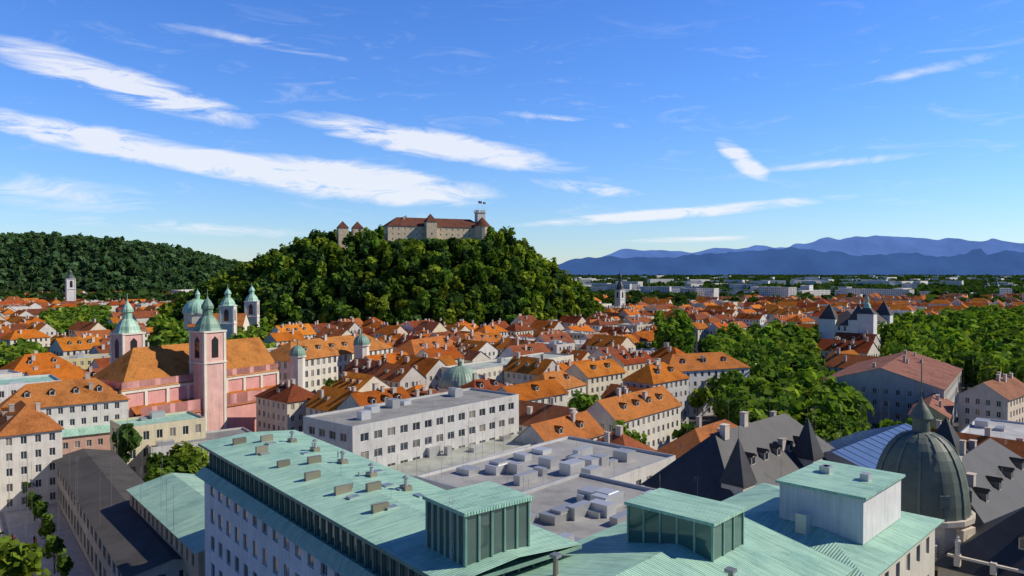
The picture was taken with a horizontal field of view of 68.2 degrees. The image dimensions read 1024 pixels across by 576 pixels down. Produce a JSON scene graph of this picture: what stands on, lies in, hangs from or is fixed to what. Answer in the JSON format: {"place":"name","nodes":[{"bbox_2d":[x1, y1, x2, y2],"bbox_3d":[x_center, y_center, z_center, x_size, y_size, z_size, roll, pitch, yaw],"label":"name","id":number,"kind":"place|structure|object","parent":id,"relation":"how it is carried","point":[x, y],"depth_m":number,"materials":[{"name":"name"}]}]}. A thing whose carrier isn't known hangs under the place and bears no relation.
{"place":"outdoors","nodes":[
{"label":"outdoors","id":0,"kind":"place"},
{"bbox_2d":[0,503,93,575],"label":"street","id":1,"kind":"structure","parent":0,"point":[21,525],"depth_m":150.35,"materials":[{"name":"asphalt"}]},
{"bbox_2d":[0,241,222,291],"bbox_3d":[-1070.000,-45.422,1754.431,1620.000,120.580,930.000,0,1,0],"label":"hill","id":2,"kind":"structure","parent":0,"point":[96,277],"depth_m":1513.98,"materials":[{"name":"plant"}]},
{"bbox_2d":[213,246,582,326],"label":"castle hill","id":3,"kind":"structure","parent":0,"point":[429,314],"depth_m":560.41,"materials":[{"name":"plant"}]},
{"bbox_2d":[337,201,489,249],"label":"castle","id":4,"kind":"structure","parent":3,"relation":"on","point":[430,226],"depth_m":635.74,"materials":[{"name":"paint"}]},
{"bbox_2d":[0,224,1023,575],"bbox_3d":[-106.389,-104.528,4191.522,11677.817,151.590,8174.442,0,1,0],"label":"tree","id":5,"kind":"object","parent":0,"point":[966,340],"depth_m":547.38,"materials":[{"name":"green plant"}]},
{"bbox_2d":[0,0,1023,264],"label":"sky","id":6,"kind":"structure","parent":0,"point":[239,130],"materials":[{"name":"blue"}]},
{"bbox_2d":[57,275,1014,574],"bbox_3d":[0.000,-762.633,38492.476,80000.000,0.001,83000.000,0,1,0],"label":"ground","id":7,"kind":"structure","parent":0,"point":[709,419],"depth_m":264.79,"materials":[{"name":"paint"}]},
{"bbox_2d":[82,289,279,431],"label":"church","id":8,"kind":"structure","parent":7,"relation":"on","point":[233,377],"depth_m":229.05,"materials":[{"name":"paint"}]},
{"bbox_2d":[0,269,1023,575],"bbox_3d":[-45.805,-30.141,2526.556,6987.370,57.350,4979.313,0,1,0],"label":"city buildings","id":9,"kind":"structure","parent":7,"relation":"on","point":[428,447],"depth_m":130.31,"materials":[{"name":"tile"}]},
{"bbox_2d":[558,247,1004,275],"bbox_3d":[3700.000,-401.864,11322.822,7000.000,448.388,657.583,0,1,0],"label":"mountains","id":10,"kind":"structure","parent":0,"point":[794,260],"depth_m":11247.58,"materials":[{"name":"paint"}]},
{"bbox_2d":[603,235,1023,257],"bbox_3d":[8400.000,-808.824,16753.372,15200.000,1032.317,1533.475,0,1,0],"label":"mountains","id":11,"kind":"structure","parent":0,"point":[874,245],"depth_m":16886.45,"materials":[{"name":"paint"}]},
{"bbox_2d":[987,250,1023,274],"bbox_3d":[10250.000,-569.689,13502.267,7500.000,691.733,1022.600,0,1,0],"label":"mountains","id":12,"kind":"structure","parent":0,"point":[1007,262],"depth_m":13355.62,"materials":[{"name":"paint"}]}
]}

